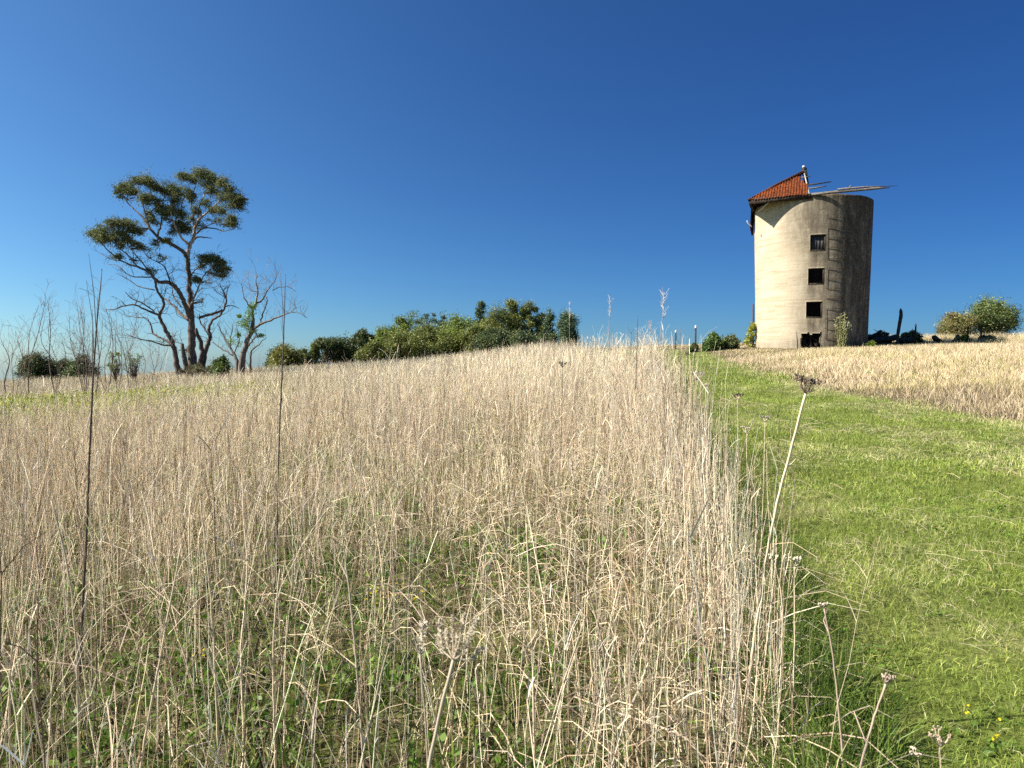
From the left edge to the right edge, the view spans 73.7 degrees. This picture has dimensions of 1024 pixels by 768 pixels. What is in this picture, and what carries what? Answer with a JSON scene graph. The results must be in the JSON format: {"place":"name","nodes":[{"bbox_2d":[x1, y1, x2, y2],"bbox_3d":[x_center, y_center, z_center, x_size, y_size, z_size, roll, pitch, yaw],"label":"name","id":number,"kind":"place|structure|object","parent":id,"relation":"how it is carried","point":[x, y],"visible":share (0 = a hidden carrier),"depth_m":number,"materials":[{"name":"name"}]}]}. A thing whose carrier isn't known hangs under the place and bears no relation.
{"place":"outdoors","nodes":[
{"label":"outdoors","id":0,"kind":"place"},
{"bbox_2d":[0,323,1023,767],"bbox_3d":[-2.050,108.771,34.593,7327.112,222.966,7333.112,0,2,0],"label":"ground","id":1,"kind":"structure","parent":0,"point":[916,396],"depth_m":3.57,"materials":[{"name":"plant"}]},
{"bbox_2d":[0,611,25,767],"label":"bare stalk","id":2,"kind":"object","parent":1,"relation":"on","point":[9,722],"visible":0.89,"depth_m":1.93,"materials":[{"name":"plant"}]},
{"bbox_2d":[0,318,44,396],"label":"dead shrub","id":3,"kind":"object","parent":1,"relation":"on","point":[7,353],"visible":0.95,"depth_m":24.17,"materials":[{"name":"brown plant"}]},
{"bbox_2d":[5,279,56,396],"bbox_3d":[-18.048,-1.518,25.940,1.736,4.806,2.375,-1,2,-24],"label":"dead shrub","id":4,"kind":"object","parent":1,"relation":"on","point":[32,337],"visible":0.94,"depth_m":25.69,"materials":[{"name":"brown plant"}]},
{"bbox_2d":[8,349,63,380],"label":"dark bush","id":5,"kind":"object","parent":1,"relation":"on","point":[37,367],"visible":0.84,"depth_m":55.68,"materials":[{"name":"green plant"}]},
{"bbox_2d":[36,290,76,391],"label":"dead shrub","id":6,"kind":"object","parent":1,"relation":"on","point":[49,343],"visible":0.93,"depth_m":26.04,"materials":[{"name":"brown plant"}]},
{"bbox_2d":[44,356,71,380],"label":"dark bush","id":7,"kind":"object","parent":1,"relation":"on","point":[63,365],"visible":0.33,"depth_m":57.38,"materials":[{"name":"green plant"}]},
{"bbox_2d":[58,353,103,378],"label":"dark bush","id":8,"kind":"object","parent":1,"relation":"on","point":[72,365],"visible":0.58,"depth_m":55.55,"materials":[{"name":"green plant"}]},
{"bbox_2d":[59,284,103,394],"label":"dead shrub","id":9,"kind":"object","parent":1,"relation":"on","point":[78,365],"visible":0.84,"depth_m":24.95,"materials":[{"name":"brown plant"}]},
{"bbox_2d":[51,501,112,767],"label":"bare stalk","id":10,"kind":"object","parent":1,"relation":"on","point":[79,707],"visible":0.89,"depth_m":2.13,"materials":[{"name":"plant"}]},
{"bbox_2d":[61,276,112,393],"bbox_3d":[-14.628,-1.474,23.998,1.739,4.592,1.503,1,2,25],"label":"dead shrub","id":11,"kind":"object","parent":1,"relation":"on","point":[98,370],"visible":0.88,"depth_m":23.83,"materials":[{"name":"brown plant"}]},
{"bbox_2d":[79,258,101,688],"bbox_3d":[-1.837,0.474,2.975,0.240,2.062,0.030,1,2,26],"label":"tall stem","id":12,"kind":"object","parent":1,"relation":"on","point":[88,487],"visible":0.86,"depth_m":2.98,"materials":[{"name":"plant"}]},
{"bbox_2d":[53,303,130,392],"bbox_3d":[-15.032,-1.096,24.233,2.376,3.718,2.262,1,2,36],"label":"dead shrub","id":13,"kind":"object","parent":1,"relation":"on","point":[97,350],"visible":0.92,"depth_m":24.01,"materials":[{"name":"brown plant"}]},
{"bbox_2d":[105,351,120,380],"bbox_3d":[-23.270,-0.875,40.008,0.940,2.140,0.904,0,2,0],"label":"leafy sapling","id":14,"kind":"object","parent":1,"relation":"on","point":[115,376],"visible":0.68,"depth_m":39.95,"materials":[{"name":"green plant"}]},
{"bbox_2d":[92,298,151,391],"bbox_3d":[-15.466,-1.454,26.820,2.463,4.200,1.624,0,2,0],"label":"dead shrub","id":15,"kind":"object","parent":1,"relation":"on","point":[120,345],"visible":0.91,"depth_m":26.86,"materials":[{"name":"brown plant"}]},
{"bbox_2d":[110,310,154,389],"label":"dead shrub","id":16,"kind":"object","parent":1,"relation":"on","point":[130,351],"visible":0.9,"depth_m":26.75,"materials":[{"name":"brown plant"}]},
{"bbox_2d":[122,352,144,379],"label":"leafy sapling","id":17,"kind":"object","parent":1,"relation":"on","point":[131,372],"visible":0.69,"depth_m":40.96,"materials":[{"name":"green plant"}]},
{"bbox_2d":[123,320,182,388],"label":"dead shrub","id":18,"kind":"object","parent":1,"relation":"on","point":[156,354],"visible":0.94,"depth_m":29.94,"materials":[{"name":"brown plant"}]},
{"bbox_2d":[77,161,253,376],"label":"gum tree","id":19,"kind":"object","parent":1,"relation":"on","point":[123,228],"visible":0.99,"depth_m":44.90,"materials":[{"name":"green plant"}]},
{"bbox_2d":[139,546,195,767],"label":"bare stalk","id":20,"kind":"object","parent":1,"relation":"on","point":[151,702],"visible":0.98,"depth_m":2.03,"materials":[{"name":"plant"}]},
{"bbox_2d":[177,362,214,376],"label":"scrub","id":21,"kind":"object","parent":1,"relation":"on","point":[198,368],"visible":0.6,"depth_m":43.94,"materials":[{"name":"green plant"}]},
{"bbox_2d":[0,377,422,460],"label":"lime weeds","id":22,"kind":"object","parent":1,"relation":"on","point":[82,392],"visible":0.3,"depth_m":18.17,"materials":[{"name":"green plant"}]},
{"bbox_2d":[200,501,224,767],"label":"bare stalk","id":23,"kind":"object","parent":1,"relation":"on","point":[214,657],"visible":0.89,"depth_m":2.33,"materials":[{"name":"plant"}]},
{"bbox_2d":[207,353,233,376],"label":"green bush","id":24,"kind":"object","parent":1,"relation":"on","point":[220,363],"visible":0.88,"depth_m":41.76,"materials":[{"name":"green plant"}]},
{"bbox_2d":[211,250,307,375],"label":"tree","id":25,"kind":"object","parent":1,"relation":"on","point":[252,329],"visible":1,"depth_m":42.88,"materials":[{"name":"grey plant"}]},
{"bbox_2d":[262,342,282,367],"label":"ridge bush","id":26,"kind":"object","parent":1,"relation":"on","point":[270,352],"visible":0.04,"depth_m":69.67,"materials":[{"name":"green plant"}]},
{"bbox_2d":[265,563,284,767],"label":"bare stalk","id":27,"kind":"object","parent":1,"relation":"on","point":[273,696],"visible":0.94,"depth_m":2.23,"materials":[{"name":"plant"}]},
{"bbox_2d":[276,275,285,578],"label":"tall stem","id":28,"kind":"object","parent":1,"relation":"on","point":[283,310],"visible":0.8,"depth_m":4.60,"materials":[{"name":"plant"}]},
{"bbox_2d":[264,342,308,367],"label":"ridge bush","id":29,"kind":"object","parent":1,"relation":"on","point":[293,357],"visible":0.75,"depth_m":63.57,"materials":[{"name":"green plant"}]},
{"bbox_2d":[297,346,315,366],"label":"ridge tree","id":30,"kind":"object","parent":1,"relation":"on","point":[306,355],"visible":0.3,"depth_m":71.62,"materials":[{"name":"green plant"}]},
{"bbox_2d":[308,342,323,365],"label":"ridge tree","id":31,"kind":"object","parent":1,"relation":"on","point":[314,349],"visible":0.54,"depth_m":73.67,"materials":[{"name":"green plant"}]},
{"bbox_2d":[309,336,342,364],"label":"ridge tree","id":32,"kind":"object","parent":1,"relation":"on","point":[331,344],"visible":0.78,"depth_m":75.50,"materials":[{"name":"green plant"}]},
{"bbox_2d":[320,332,359,365],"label":"ridge tree","id":33,"kind":"object","parent":1,"relation":"on","point":[348,351],"visible":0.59,"depth_m":77.01,"materials":[{"name":"green plant"}]},
{"bbox_2d":[328,527,364,767],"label":"bare stalk","id":34,"kind":"object","parent":1,"relation":"on","point":[358,691],"visible":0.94,"depth_m":2.23,"materials":[{"name":"plant"}]},
{"bbox_2d":[349,327,374,362],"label":"ridge tree","id":35,"kind":"object","parent":1,"relation":"on","point":[361,335],"visible":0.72,"depth_m":78.94,"materials":[{"name":"green plant"}]},
{"bbox_2d":[352,337,388,363],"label":"ridge tree","id":36,"kind":"object","parent":1,"relation":"on","point":[372,349],"visible":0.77,"depth_m":69.08,"materials":[{"name":"green plant"}]},
{"bbox_2d":[357,323,399,363],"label":"ridge tree","id":37,"kind":"object","parent":1,"relation":"on","point":[381,336],"visible":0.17,"depth_m":79.13,"materials":[{"name":"green plant"}]},
{"bbox_2d":[372,310,421,340],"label":"ridge tree","id":38,"kind":"object","parent":1,"relation":"on","point":[403,322],"visible":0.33,"depth_m":83.75,"materials":[{"name":"green plant"}]},
{"bbox_2d":[379,319,439,360],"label":"ridge tree","id":39,"kind":"object","parent":1,"relation":"on","point":[411,345],"visible":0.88,"depth_m":70.66,"materials":[{"name":"green plant"}]},
{"bbox_2d":[415,618,428,764],"bbox_3d":[-0.150,0.964,1.209,0.022,1.122,0.054,1,2,15],"label":"seed spike","id":40,"kind":"object","parent":1,"relation":"on","point":[423,624],"visible":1,"depth_m":1.18,"materials":[{"name":"plant"}]},
{"bbox_2d":[411,313,435,330],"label":"ridge tree","id":41,"kind":"object","parent":1,"relation":"on","point":[424,320],"visible":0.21,"depth_m":91.58,"materials":[{"name":"green plant"}]},
{"bbox_2d":[0,361,856,767],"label":"undergrowth","id":42,"kind":"object","parent":1,"relation":"on","point":[264,699],"visible":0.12,"depth_m":3.18,"materials":[{"name":"green plant"}]},
{"bbox_2d":[401,319,459,358],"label":"ridge tree","id":43,"kind":"object","parent":1,"relation":"on","point":[442,341],"visible":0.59,"depth_m":75.06,"materials":[{"name":"green plant"}]},
{"bbox_2d":[430,307,452,329],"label":"ridge tree","id":44,"kind":"object","parent":1,"relation":"on","point":[444,317],"visible":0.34,"depth_m":93.47,"materials":[{"name":"green plant"}]},
{"bbox_2d":[425,309,481,358],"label":"ridge tree","id":45,"kind":"object","parent":1,"relation":"on","point":[457,324],"visible":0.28,"depth_m":78.37,"materials":[{"name":"green plant"}]},
{"bbox_2d":[427,612,484,767],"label":"umbel weed","id":46,"kind":"object","parent":1,"relation":"on","point":[447,642],"visible":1,"depth_m":1.08,"materials":[{"name":"plant"}]},
{"bbox_2d":[0,381,948,767],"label":"fallen straw","id":47,"kind":"object","parent":1,"relation":"on","point":[556,609],"visible":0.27,"depth_m":3.65,"materials":[{"name":"plant"}]},
{"bbox_2d":[451,319,499,357],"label":"ridge tree","id":48,"kind":"object","parent":1,"relation":"on","point":[466,336],"visible":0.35,"depth_m":74.97,"materials":[{"name":"green plant"}]},
{"bbox_2d":[474,300,486,324],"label":"ridge tree","id":49,"kind":"object","parent":1,"relation":"on","point":[481,305],"visible":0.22,"depth_m":91.45,"materials":[{"name":"green plant"}]},
{"bbox_2d":[468,325,522,354],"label":"ridge tree","id":50,"kind":"object","parent":1,"relation":"on","point":[494,338],"visible":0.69,"depth_m":72.72,"materials":[{"name":"green plant"}]},
{"bbox_2d":[476,295,527,335],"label":"ridge tree","id":51,"kind":"object","parent":1,"relation":"on","point":[496,318],"visible":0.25,"depth_m":83.47,"materials":[{"name":"green plant"}]},
{"bbox_2d":[504,297,524,333],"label":"ridge tree","id":52,"kind":"object","parent":1,"relation":"on","point":[512,305],"visible":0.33,"depth_m":85.34,"materials":[{"name":"green plant"}]},
{"bbox_2d":[507,325,541,350],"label":"ridge tree","id":53,"kind":"object","parent":1,"relation":"on","point":[527,338],"visible":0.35,"depth_m":77.08,"materials":[{"name":"green plant"}]},
{"bbox_2d":[506,300,547,335],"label":"ridge tree","id":54,"kind":"object","parent":1,"relation":"on","point":[528,317],"visible":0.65,"depth_m":85.34,"materials":[{"name":"green plant"}]},
{"bbox_2d":[526,523,546,766],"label":"bare stalk","id":55,"kind":"object","parent":1,"relation":"on","point":[532,655],"visible":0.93,"depth_m":2.33,"materials":[{"name":"plant"}]},
{"bbox_2d":[527,304,557,338],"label":"ridge tree","id":56,"kind":"object","parent":1,"relation":"on","point":[548,319],"visible":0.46,"depth_m":85.17,"materials":[{"name":"green plant"}]},
{"bbox_2d":[535,329,560,346],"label":"ridge tree","id":57,"kind":"object","parent":1,"relation":"on","point":[546,337],"visible":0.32,"depth_m":79.10,"materials":[{"name":"green plant"}]},
{"bbox_2d":[559,361,566,462],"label":"umbel weed","id":58,"kind":"object","parent":1,"relation":"on","point":[561,364],"visible":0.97,"depth_m":7.00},
{"bbox_2d":[568,301,569,393],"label":"feathery weed","id":59,"kind":"object","parent":1,"relation":"on","point":[569,339],"visible":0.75,"depth_m":11.98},
{"bbox_2d":[556,307,584,348],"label":"ridge tree","id":60,"kind":"object","parent":1,"relation":"on","point":[563,326],"visible":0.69,"depth_m":83.21,"materials":[{"name":"green plant"}]},
{"bbox_2d":[574,546,617,762],"bbox_3d":[0.299,0.974,2.442,0.158,0.807,0.056,0,2,-11],"label":"bare stalk","id":61,"kind":"object","parent":1,"relation":"on","point":[585,582],"visible":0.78,"depth_m":2.43,"materials":[{"name":"plant"}]},
{"bbox_2d":[193,491,1000,740],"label":"yellow flowers","id":62,"kind":"object","parent":1,"relation":"on","point":[967,712],"visible":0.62,"depth_m":3.21,"materials":[{"name":"yellow petals"},{"name":"green plant stems and leaves"}]},
{"bbox_2d":[592,481,612,593],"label":"umbel weed","id":63,"kind":"object","parent":1,"relation":"on","point":[604,487],"visible":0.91,"depth_m":4.03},
{"bbox_2d":[606,295,613,416],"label":"feathery weed","id":64,"kind":"object","parent":1,"relation":"on","point":[607,350],"visible":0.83,"depth_m":9.49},
{"bbox_2d":[635,316,637,400],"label":"tall stem","id":65,"kind":"object","parent":1,"relation":"on","point":[636,352],"visible":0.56,"depth_m":8.99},
{"bbox_2d":[575,677,705,763],"bbox_3d":[0.455,1.226,2.399,0.528,0.328,0.046,1,2,28],"label":"bare stalk","id":66,"kind":"object","parent":1,"relation":"on","point":[692,743],"visible":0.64,"depth_m":2.35,"materials":[{"name":"plant"}]},
{"bbox_2d":[657,288,668,388],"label":"feathery weed","id":67,"kind":"object","parent":1,"relation":"on","point":[662,316],"visible":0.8,"depth_m":8.47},
{"bbox_2d":[688,342,699,352],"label":"weed","id":68,"kind":"object","parent":1,"relation":"on","point":[691,347],"visible":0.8,"depth_m":30.86,"materials":[{"name":"green plant"}]},
{"bbox_2d":[690,370,705,447],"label":"umbel weed","id":69,"kind":"object","parent":1,"relation":"on","point":[696,373],"visible":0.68,"depth_m":6.58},
{"bbox_2d":[702,383,709,438],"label":"umbel weed","id":70,"kind":"object","parent":1,"relation":"on","point":[705,402],"visible":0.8,"depth_m":5.61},
{"bbox_2d":[700,330,725,351],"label":"green shrub","id":71,"kind":"object","parent":1,"relation":"on","point":[710,341],"visible":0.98,"depth_m":31.26,"materials":[{"name":"green plant"}]},
{"bbox_2d":[722,332,740,348],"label":"pale shrub","id":72,"kind":"object","parent":1,"relation":"on","point":[732,342],"visible":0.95,"depth_m":31.59,"materials":[{"name":"green plant"}]},
{"bbox_2d":[743,322,755,346],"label":"creeper","id":73,"kind":"object","parent":1,"relation":"on","point":[750,338],"visible":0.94,"depth_m":32.45,"materials":[{"name":"yellow plant"}]},
{"bbox_2d":[768,553,782,765],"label":"umbel weed","id":74,"kind":"object","parent":1,"relation":"on","point":[772,558],"visible":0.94,"depth_m":2.38,"materials":[{"name":"plant"}]},
{"bbox_2d":[744,373,825,744],"bbox_3d":[0.968,0.661,2.441,0.266,1.407,0.103,1,2,30],"label":"umbel weed","id":75,"kind":"object","parent":1,"relation":"on","point":[806,382],"visible":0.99,"depth_m":2.43,"materials":[{"name":"plant"}]},
{"bbox_2d":[783,553,801,726],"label":"umbel weed","id":76,"kind":"object","parent":1,"relation":"on","point":[795,560],"visible":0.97,"depth_m":2.43,"materials":[{"name":"plant"}]},
{"bbox_2d":[802,333,818,347],"bbox_3d":[13.001,-1.930,30.019,0.923,0.702,0.134,1,2,24],"label":"dead brush","id":77,"kind":"object","parent":1,"relation":"on","point":[811,337],"visible":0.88,"depth_m":30.00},
{"bbox_2d":[747,166,889,347],"bbox_3d":[14.176,-5.789,31.639,5.987,8.783,5.233,1,2,25],"label":"silo","id":78,"kind":"object","parent":1,"relation":"on","point":[813,252],"visible":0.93,"depth_m":29.83,"materials":[{"name":"concrete"}]},
{"bbox_2d":[806,301,821,317],"bbox_3d":[13.133,-3.236,29.715,0.644,0.704,0.080,1,2,20],"label":"window frame","id":79,"kind":"structure","parent":78,"relation":"in","point":[818,301],"depth_m":29.69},
{"bbox_2d":[808,268,823,283],"bbox_3d":[13.176,-4.683,29.616,0.644,0.704,0.080,1,2,19],"label":"window frame","id":80,"kind":"structure","parent":78,"relation":"in","point":[809,268],"depth_m":29.57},
{"bbox_2d":[810,234,824,250],"bbox_3d":[13.211,-6.101,29.522,0.604,0.684,0.080,1,2,18],"label":"window frame","id":81,"kind":"structure","parent":78,"relation":"in","point":[823,234],"depth_m":29.50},
{"bbox_2d":[666,380,985,767],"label":"edge tufts","id":82,"kind":"object","parent":1,"relation":"on","point":[881,744],"visible":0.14,"depth_m":2.62,"materials":[{"name":"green plant"}]},
{"bbox_2d":[634,330,1023,429],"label":"pale grass","id":83,"kind":"structure","parent":1,"relation":"on","point":[964,352],"depth_m":17.05,"materials":[{"name":"plant"}]},
{"bbox_2d":[834,314,851,347],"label":"flowering weed","id":84,"kind":"object","parent":1,"relation":"on","point":[840,338],"visible":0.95,"depth_m":29.21,"materials":[{"name":"green plant"}]},
{"bbox_2d":[865,340,876,346],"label":"lime weed","id":85,"kind":"object","parent":1,"relation":"on","point":[871,343],"visible":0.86,"depth_m":29.25,"materials":[{"name":"green plant"}]},
{"bbox_2d":[868,335,895,342],"bbox_3d":[17.332,-2.064,32.311,1.731,0.518,0.298,0,2,-10],"label":"charred log","id":86,"kind":"object","parent":1,"relation":"on","point":[884,339],"visible":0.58,"depth_m":32.27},
{"bbox_2d":[868,330,900,344],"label":"bramble","id":87,"kind":"object","parent":1,"relation":"on","point":[883,335],"visible":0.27,"depth_m":32.77,"materials":[{"name":"black plant"}]},
{"bbox_2d":[868,329,881,337],"bbox_3d":[17.227,-2.386,32.654,1.027,0.521,0.396,0,2,-11],"label":"charred log","id":88,"kind":"object","parent":87,"relation":"on","point":[875,334],"visible":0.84,"depth_m":32.59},
{"bbox_2d":[896,308,902,344],"bbox_3d":[17.715,-2.550,31.235,0.290,1.821,0.155,0,2,0],"label":"charred post","id":89,"kind":"object","parent":1,"relation":"on","point":[899,324],"visible":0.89,"depth_m":31.18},
{"bbox_2d":[899,335,913,343],"bbox_3d":[18.672,-2.110,32.387,0.809,0.467,0.360,-1,2,-27],"label":"charred log","id":90,"kind":"object","parent":1,"relation":"on","point":[905,339],"visible":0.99,"depth_m":32.28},
{"bbox_2d":[894,329,925,343],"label":"bramble","id":91,"kind":"object","parent":1,"relation":"on","point":[910,333],"visible":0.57,"depth_m":32.66,"materials":[{"name":"green plant"}]},
{"bbox_2d":[932,335,942,342],"bbox_3d":[20.626,-2.140,33.092,0.735,0.461,0.260,-1,2,-27],"label":"charred log","id":92,"kind":"object","parent":1,"relation":"on","point":[935,338],"visible":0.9,"depth_m":32.95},
{"bbox_2d":[934,309,978,335],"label":"brown bush","id":93,"kind":"object","parent":1,"relation":"on","point":[955,322],"visible":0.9,"depth_m":38.30,"materials":[{"name":"green plant"}]},
{"bbox_2d":[956,333,970,342],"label":"green weed","id":94,"kind":"object","parent":1,"relation":"on","point":[960,338],"visible":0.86,"depth_m":31.82,"materials":[{"name":"green plant"}]},
{"bbox_2d":[967,327,968,342],"bbox_3d":[21.072,-2.115,31.539,0.077,1.076,0.068,0,2,0],"label":"fence post","id":95,"kind":"object","parent":1,"relation":"on","point":[968,334],"visible":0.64,"depth_m":31.51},
{"bbox_2d":[937,292,1023,336],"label":"round bush","id":96,"kind":"object","parent":1,"relation":"on","point":[995,317],"visible":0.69,"depth_m":38.80,"materials":[{"name":"green plant"}]},
{"bbox_2d":[980,325,981,342],"bbox_3d":[21.538,-2.140,31.338,0.077,1.151,0.068,0,2,0],"label":"fence post","id":97,"kind":"object","parent":1,"relation":"on","point":[981,332],"visible":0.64,"depth_m":31.31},
{"bbox_2d":[977,333,996,342],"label":"grey weed","id":98,"kind":"object","parent":1,"relation":"on","point":[987,336],"visible":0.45,"depth_m":31.36,"materials":[{"name":"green plant"}]},
{"bbox_2d":[0,0,1023,381],"label":"sky","id":99,"kind":"structure","parent":0,"point":[395,157],"materials":[{"name":"blue"}]},
{"bbox_2d":[589,348,1023,767],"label":"path","id":100,"kind":"structure","parent":0,"point":[964,726],"depth_m":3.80,"materials":[{"name":"plant"}]},
{"bbox_2d":[731,393,743,512],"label":"umbel weed","id":101,"kind":"object","parent":100,"relation":"on","point":[739,394],"visible":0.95,"depth_m":5.01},
{"bbox_2d":[732,426,750,540],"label":"umbel weed","id":102,"kind":"object","parent":100,"relation":"on","point":[745,428],"visible":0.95,"depth_m":4.42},
{"bbox_2d":[759,415,770,546],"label":"umbel weed","id":103,"kind":"object","parent":100,"relation":"on","point":[766,417],"visible":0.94,"depth_m":4.22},
{"bbox_2d":[818,602,843,767],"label":"umbel weed","id":104,"kind":"object","parent":100,"relation":"on","point":[822,605],"visible":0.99,"depth_m":2.13,"materials":[{"name":"plant"}]},
{"bbox_2d":[718,390,1023,760],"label":"clover leaves","id":105,"kind":"object","parent":100,"relation":"on","point":[974,722],"visible":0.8,"depth_m":4.98,"materials":[{"name":"green plant"}]},
{"bbox_2d":[854,673,895,767],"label":"umbel weed","id":106,"kind":"object","parent":100,"relation":"on","point":[888,677],"visible":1,"depth_m":1.87,"materials":[{"name":"plant"}]},
{"bbox_2d":[909,746,921,767],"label":"umbel weed","id":107,"kind":"object","parent":100,"relation":"on","point":[913,749],"visible":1,"depth_m":1.94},
{"bbox_2d":[928,725,951,767],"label":"umbel weed","id":108,"kind":"object","parent":100,"relation":"on","point":[940,740],"visible":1,"depth_m":1.98,"materials":[{"name":"plant"}]}
]}

